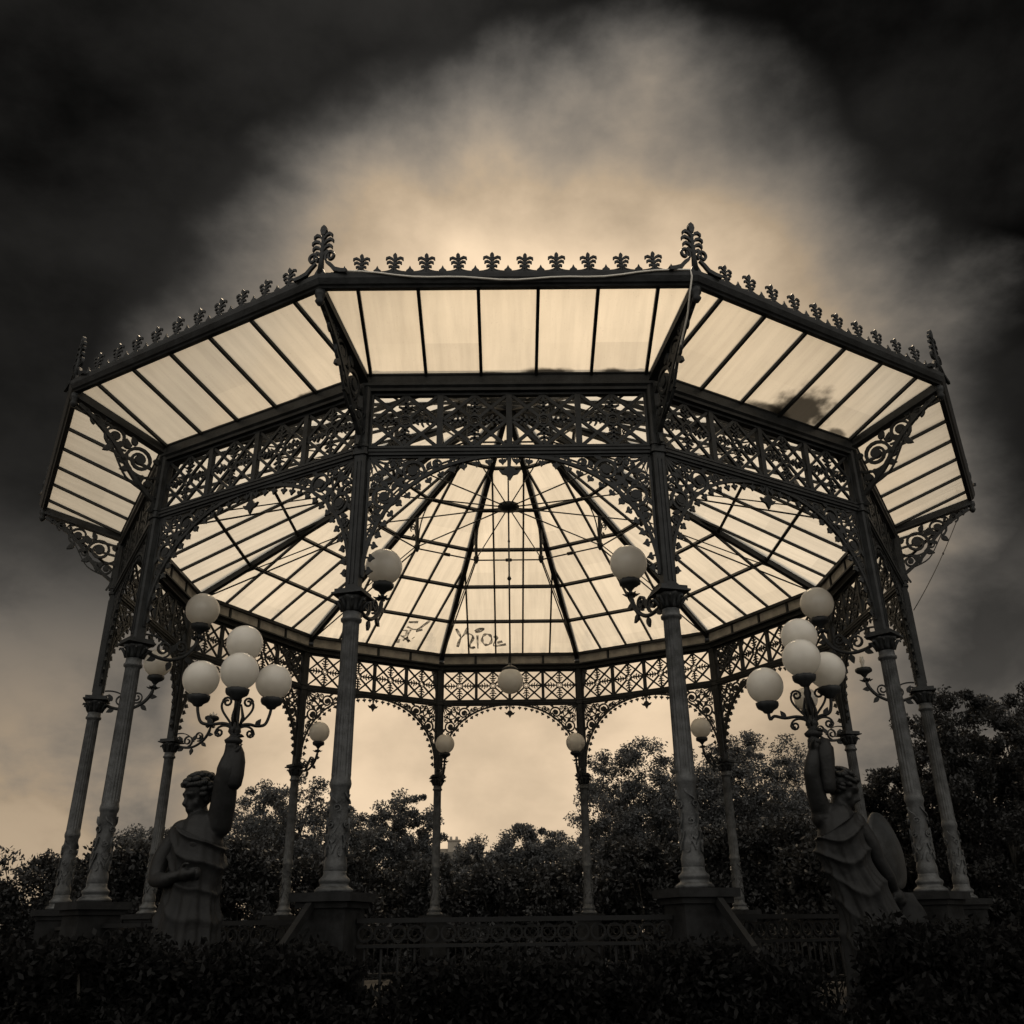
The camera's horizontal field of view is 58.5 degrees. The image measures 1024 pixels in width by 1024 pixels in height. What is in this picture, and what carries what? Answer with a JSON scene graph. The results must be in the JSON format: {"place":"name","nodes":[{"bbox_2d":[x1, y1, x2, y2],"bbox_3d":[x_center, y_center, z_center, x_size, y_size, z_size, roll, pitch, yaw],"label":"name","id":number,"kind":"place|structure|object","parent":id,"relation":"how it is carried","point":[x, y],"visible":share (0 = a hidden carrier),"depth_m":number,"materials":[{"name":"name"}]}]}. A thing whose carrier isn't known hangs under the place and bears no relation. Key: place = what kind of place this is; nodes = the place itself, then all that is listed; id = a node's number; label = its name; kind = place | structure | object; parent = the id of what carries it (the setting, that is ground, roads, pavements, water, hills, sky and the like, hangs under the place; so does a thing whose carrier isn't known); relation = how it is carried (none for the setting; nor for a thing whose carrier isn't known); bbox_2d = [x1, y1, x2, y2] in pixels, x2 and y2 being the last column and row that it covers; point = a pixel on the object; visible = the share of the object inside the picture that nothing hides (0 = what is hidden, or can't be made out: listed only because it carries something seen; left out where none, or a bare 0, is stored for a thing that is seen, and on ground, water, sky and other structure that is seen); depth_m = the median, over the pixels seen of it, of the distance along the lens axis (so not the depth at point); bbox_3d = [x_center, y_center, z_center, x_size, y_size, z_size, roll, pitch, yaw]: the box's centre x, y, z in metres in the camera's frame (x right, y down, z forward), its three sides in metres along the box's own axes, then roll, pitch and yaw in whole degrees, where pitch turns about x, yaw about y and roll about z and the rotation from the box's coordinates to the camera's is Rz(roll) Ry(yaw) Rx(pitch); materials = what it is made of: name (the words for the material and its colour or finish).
{"place":"outdoors","nodes":[
{"label":"outdoors","id":0,"kind":"place"},
{"bbox_2d":[421,836,473,880],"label":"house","id":1,"kind":"structure","parent":0,"point":[451,844],"depth_m":79.82,"materials":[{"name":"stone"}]},
{"bbox_2d":[0,0,1023,924],"label":"sky","id":2,"kind":"structure","parent":0,"point":[162,161],"materials":[{"name":"grey"}]},
{"label":"ground","id":3,"kind":"structure","parent":0,"visible":0},
{"bbox_2d":[0,931,74,1023],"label":"shrub","id":4,"kind":"object","parent":3,"relation":"on","point":[24,1014],"visible":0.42,"depth_m":5.35,"materials":[{"name":"green plant"}]},
{"bbox_2d":[0,845,116,944],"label":"shrub","id":5,"kind":"object","parent":3,"relation":"on","point":[17,920],"visible":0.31,"depth_m":25.15,"materials":[{"name":"green plant"}]},
{"bbox_2d":[44,835,168,931],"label":"shrub","id":6,"kind":"object","parent":3,"relation":"on","point":[126,881],"visible":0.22,"depth_m":24.43,"materials":[{"name":"green plant"}]},
{"bbox_2d":[0,920,246,1023],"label":"shrub","id":7,"kind":"object","parent":3,"relation":"on","point":[126,978],"visible":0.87,"depth_m":5.04,"materials":[{"name":"green plant"}]},
{"bbox_2d":[114,823,171,890],"bbox_3d":[-12.970,14.181,33.256,5.277,5.740,5.201,-21,-31,37],"label":"broadleaf tree","id":8,"kind":"object","parent":3,"relation":"on","point":[139,834],"visible":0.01,"depth_m":33.54,"materials":[{"name":"green plant"}]},
{"bbox_2d":[148,734,244,955],"bbox_3d":[-2.334,3.162,6.538,1.040,3.065,1.040,-1,-25,0],"label":"statue","id":9,"kind":"object","parent":3,"relation":"on","point":[190,852],"visible":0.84,"depth_m":6.69,"materials":[{"name":"stone"}]},
{"bbox_2d":[182,625,291,744],"bbox_3d":[-2.194,1.330,7.137,0.831,0.953,0.756,-1,-25,0],"label":"candelabrum","id":10,"kind":"object","parent":9,"relation":"attached to","point":[240,674],"visible":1,"depth_m":7.15,"materials":[{"name":"white glass"}]},
{"bbox_2d":[220,835,300,945],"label":"shrub","id":11,"kind":"object","parent":3,"relation":"on","point":[262,862],"visible":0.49,"depth_m":25.15,"materials":[{"name":"green plant"}]},
{"bbox_2d":[140,934,389,1023],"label":"shrub","id":12,"kind":"object","parent":3,"relation":"on","point":[284,984],"visible":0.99,"depth_m":5.10,"materials":[{"name":"green plant"}]},
{"bbox_2d":[223,774,378,926],"bbox_3d":[-8.724,14.063,35.358,7.040,7.608,7.034,-1,-25,0],"label":"broadleaf tree","id":13,"kind":"object","parent":3,"relation":"on","point":[255,827],"visible":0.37,"depth_m":34.95,"materials":[{"name":"green plant"}]},
{"bbox_2d":[258,848,413,979],"bbox_3d":[-5.284,11.874,26.431,4.775,4.099,4.838,-1,-25,0],"label":"shrub","id":14,"kind":"object","parent":3,"relation":"on","point":[363,875],"visible":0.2,"depth_m":26.51,"materials":[{"name":"green plant"}]},
{"bbox_2d":[358,787,451,915],"bbox_3d":[-4.604,15.316,38.123,4.324,7.588,4.488,-22,-32,38],"label":"broadleaf tree","id":15,"kind":"object","parent":3,"relation":"on","point":[394,848],"visible":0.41,"depth_m":38.40,"materials":[{"name":"green plant"}]},
{"bbox_2d":[366,850,481,979],"bbox_3d":[-2.708,12.244,27.270,4.547,4.023,4.390,-1,-25,0],"label":"shrub","id":16,"kind":"object","parent":3,"relation":"on","point":[414,881],"visible":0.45,"depth_m":26.91,"materials":[{"name":"green plant"}]},
{"bbox_2d":[449,833,530,957],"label":"distant tree","id":17,"kind":"object","parent":3,"relation":"on","point":[475,848],"visible":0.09,"depth_m":53.38,"materials":[{"name":"green plant"}]},
{"bbox_2d":[359,942,628,1023],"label":"shrub","id":18,"kind":"object","parent":3,"relation":"on","point":[493,988],"visible":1,"depth_m":5.05,"materials":[{"name":"green plant"}]},
{"bbox_2d":[30,222,992,1019],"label":"bandstand","id":19,"kind":"structure","parent":3,"relation":"on","point":[276,466],"depth_m":9.96,"materials":[{"name":"metal"}]},
{"bbox_2d":[105,649,172,712],"bbox_3d":[-4.891,2.237,11.937,0.789,0.927,0.364,6,-25,-14],"label":"bracket lamp","id":20,"kind":"object","parent":19,"relation":"attached to","point":[155,670],"visible":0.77,"depth_m":11.94,"materials":[{"name":"black paint"}]},
{"bbox_2d":[146,593,219,670],"bbox_3d":[-3.580,1.280,9.891,0.364,0.927,0.789,-23,-33,40],"label":"bracket lamp","id":21,"kind":"object","parent":19,"relation":"attached to","point":[202,610],"visible":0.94,"depth_m":9.98,"materials":[{"name":"black paint"}]},
{"bbox_2d":[177,712,218,754],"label":"bracket lamp","id":22,"kind":"object","parent":19,"relation":"attached to","point":[214,717],"visible":0.87,"depth_m":14.21,"materials":[{"name":"black metal"}]},
{"bbox_2d":[298,722,329,776],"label":"bracket lamp","id":23,"kind":"object","parent":19,"relation":"attached to","point":[319,732],"visible":1,"depth_m":16.23,"materials":[{"name":"white glass"}]},
{"bbox_2d":[361,549,401,630],"bbox_3d":[-1.317,0.713,8.719,0.364,0.927,0.789,-7,-25,13],"label":"bracket lamp","id":24,"kind":"object","parent":19,"relation":"attached to","point":[385,566],"visible":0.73,"depth_m":8.87,"materials":[{"name":"white glass"}]},
{"bbox_2d":[435,734,453,785],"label":"bracket lamp","id":25,"kind":"object","parent":19,"relation":"attached to","point":[444,743],"visible":1,"depth_m":17.37,"materials":[{"name":"white glass"}]},
{"bbox_2d":[497,510,522,693],"bbox_3d":[-0.039,1.299,13.816,0.374,2.920,0.374,-1,-25,0],"label":"pendant lamp","id":26,"kind":"object","parent":19,"relation":"hanging from","point":[510,679],"visible":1,"depth_m":13.20,"materials":[{"name":"white glass"}]},
{"bbox_2d":[347,269,692,368],"bbox_3d":[0.055,-1.524,8.577,3.174,1.045,1.069,-1,-25,0],"label":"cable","id":27,"kind":"object","parent":19,"relation":"attached to","point":[471,277],"visible":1,"depth_m":8.29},
{"bbox_2d":[566,733,584,784],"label":"bracket lamp","id":28,"kind":"object","parent":19,"relation":"attached to","point":[575,743],"visible":1,"depth_m":17.39,"materials":[{"name":"white glass"}]},
{"bbox_2d":[610,545,661,626],"bbox_3d":[1.235,0.681,8.717,0.364,0.927,0.789,10,-27,-21],"label":"bracket lamp","id":29,"kind":"object","parent":19,"relation":"attached to","point":[628,565],"visible":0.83,"depth_m":8.86,"materials":[{"name":"white glass"}]},
{"bbox_2d":[690,718,721,771],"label":"bracket lamp","id":30,"kind":"object","parent":19,"relation":"attached to","point":[700,729],"visible":1,"depth_m":16.28,"materials":[{"name":"white glass"}]},
{"bbox_2d":[794,688,842,743],"bbox_3d":[4.849,3.236,14.374,0.789,0.927,0.364,6,-25,-14],"label":"bracket lamp","id":31,"kind":"object","parent":19,"relation":"attached to","point":[799,703],"visible":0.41,"depth_m":14.31,"materials":[{"name":"black metal"}]},
{"bbox_2d":[800,587,873,662],"bbox_3d":[3.553,1.213,9.938,0.789,0.927,0.364,-23,-33,40],"label":"bracket lamp","id":32,"kind":"object","parent":19,"relation":"attached to","point":[817,605],"visible":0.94,"depth_m":10.03,"materials":[{"name":"white glass"}]},
{"bbox_2d":[855,656,913,703],"bbox_3d":[4.891,2.226,11.953,0.717,0.738,0.208,-7,-25,13],"label":"bracket lamp","id":33,"kind":"object","parent":19,"relation":"attached to","point":[863,671],"visible":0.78,"depth_m":11.95,"materials":[{"name":"black metal"}]},
{"bbox_2d":[914,522,956,609],"bbox_3d":[5.721,0.701,12.334,0.860,1.306,0.028,-1,-25,2],"label":"wire","id":34,"kind":"object","parent":19,"relation":"attached to","point":[937,565],"visible":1,"depth_m":12.32,"materials":[{"name":"grey metal"}]},
{"bbox_2d":[453,859,570,966],"bbox_3d":[-0.058,12.319,27.215,4.398,3.699,4.513,-1,-25,0],"label":"shrub","id":35,"kind":"object","parent":3,"relation":"on","point":[499,893],"visible":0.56,"depth_m":26.98,"materials":[{"name":"green plant"}]},
{"bbox_2d":[489,823,579,923],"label":"distant tree","id":36,"kind":"object","parent":3,"relation":"on","point":[531,847],"visible":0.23,"depth_m":55.50,"materials":[{"name":"green plant"}]},
{"bbox_2d":[537,834,613,949],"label":"distant tree","id":37,"kind":"object","parent":3,"relation":"on","point":[557,853],"visible":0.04,"depth_m":53.78,"materials":[{"name":"green plant"}]},
{"bbox_2d":[521,856,651,968],"bbox_3d":[2.360,12.308,27.432,4.337,3.846,4.476,-1,-25,0],"label":"shrub","id":38,"kind":"object","parent":3,"relation":"on","point":[558,884],"visible":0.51,"depth_m":26.74,"materials":[{"name":"green plant"}]},
{"bbox_2d":[568,952,710,1023],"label":"shrub","id":39,"kind":"object","parent":3,"relation":"on","point":[631,989],"visible":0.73,"depth_m":5.16,"materials":[{"name":"green plant"}]},
{"bbox_2d":[572,834,730,965],"bbox_3d":[4.107,11.695,26.774,4.785,4.373,4.395,-1,-25,0],"label":"shrub","id":40,"kind":"object","parent":3,"relation":"on","point":[628,864],"visible":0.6,"depth_m":26.36,"materials":[{"name":"green plant"}]},
{"bbox_2d":[563,735,744,945],"bbox_3d":[5.217,12.444,32.930,6.810,8.259,6.652,-1,-25,0],"label":"broadleaf tree","id":41,"kind":"object","parent":3,"relation":"on","point":[623,814],"visible":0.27,"depth_m":32.66,"materials":[{"name":"green plant"}]},
{"bbox_2d":[645,813,799,960],"bbox_3d":[6.774,11.181,26.171,4.592,4.826,5.082,-18,-30,33],"label":"shrub","id":42,"kind":"object","parent":3,"relation":"on","point":[754,855],"visible":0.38,"depth_m":25.96,"materials":[{"name":"green plant"}]},
{"bbox_2d":[631,930,858,1023],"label":"shrub","id":43,"kind":"object","parent":3,"relation":"on","point":[732,982],"visible":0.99,"depth_m":5.15,"materials":[{"name":"green plant"}]},
{"bbox_2d":[678,729,830,920],"bbox_3d":[9.525,12.527,33.899,6.467,8.823,6.901,-1,-25,0],"label":"broadleaf tree","id":44,"kind":"object","parent":3,"relation":"on","point":[748,805],"visible":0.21,"depth_m":33.77,"materials":[{"name":"green plant"}]},
{"bbox_2d":[759,833,842,981],"bbox_3d":[6.753,8.800,19.666,3.459,3.635,2.938,-1,-25,0],"label":"shrub","id":45,"kind":"object","parent":3,"relation":"on","point":[805,879],"visible":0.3,"depth_m":19.73,"materials":[{"name":"green plant"}]},
{"bbox_2d":[761,810,916,981],"bbox_3d":[8.755,10.643,24.996,4.554,4.691,4.672,-1,-25,0],"label":"shrub","id":46,"kind":"object","parent":3,"relation":"on","point":[794,830],"visible":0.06,"depth_m":25.36,"materials":[{"name":"green plant"}]},
{"bbox_2d":[803,728,908,1016],"bbox_3d":[2.526,3.122,6.556,1.040,3.044,1.040,-1,-25,0],"label":"statue","id":47,"kind":"object","parent":3,"relation":"on","point":[856,870],"visible":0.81,"depth_m":6.71,"materials":[{"name":"stone"}]},
{"bbox_2d":[746,619,845,737],"bbox_3d":[2.253,1.295,7.181,0.614,0.953,0.705,12,-28,-26],"label":"candelabrum","id":48,"kind":"object","parent":47,"relation":"on","point":[806,663],"visible":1,"depth_m":7.07,"materials":[{"name":"white glass"}]},
{"bbox_2d":[867,812,928,925],"bbox_3d":[2.885,3.317,6.825,0.603,2.049,0.606,-11,-27,21],"label":"shield","id":49,"kind":"object","parent":47,"relation":"attached to","point":[884,832],"visible":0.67,"depth_m":6.98,"materials":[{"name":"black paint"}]},
{"bbox_2d":[852,768,938,891],"bbox_3d":[8.301,8.148,19.894,2.622,5.088,2.766,-1,-25,0],"label":"evergreen tree","id":50,"kind":"object","parent":3,"relation":"on","point":[874,794],"visible":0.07,"depth_m":20.14,"materials":[{"name":"green plant"}]},
{"bbox_2d":[813,906,1023,1023],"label":"shrub","id":51,"kind":"object","parent":3,"relation":"on","point":[911,972],"visible":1,"depth_m":5.05,"materials":[{"name":"green plant"}]},
{"bbox_2d":[884,815,980,876],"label":"shrub","id":52,"kind":"object","parent":3,"relation":"on","point":[968,864],"depth_m":24.50,"materials":[{"name":"green plant"}]},
{"bbox_2d":[871,684,1023,925],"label":"evergreen tree","id":53,"kind":"object","parent":3,"relation":"on","point":[988,824],"visible":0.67,"depth_m":18.03,"materials":[{"name":"green plant"}]},
{"bbox_2d":[948,911,1023,1016],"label":"shrub","id":54,"kind":"object","parent":3,"relation":"on","point":[1000,925],"visible":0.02,"depth_m":5.73,"materials":[{"name":"green plant"}]},
{"bbox_2d":[968,680,1023,903],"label":"evergreen tree","id":55,"kind":"object","parent":3,"relation":"on","point":[1013,701],"visible":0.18,"depth_m":20.49,"materials":[{"name":"green plant"}]}
]}

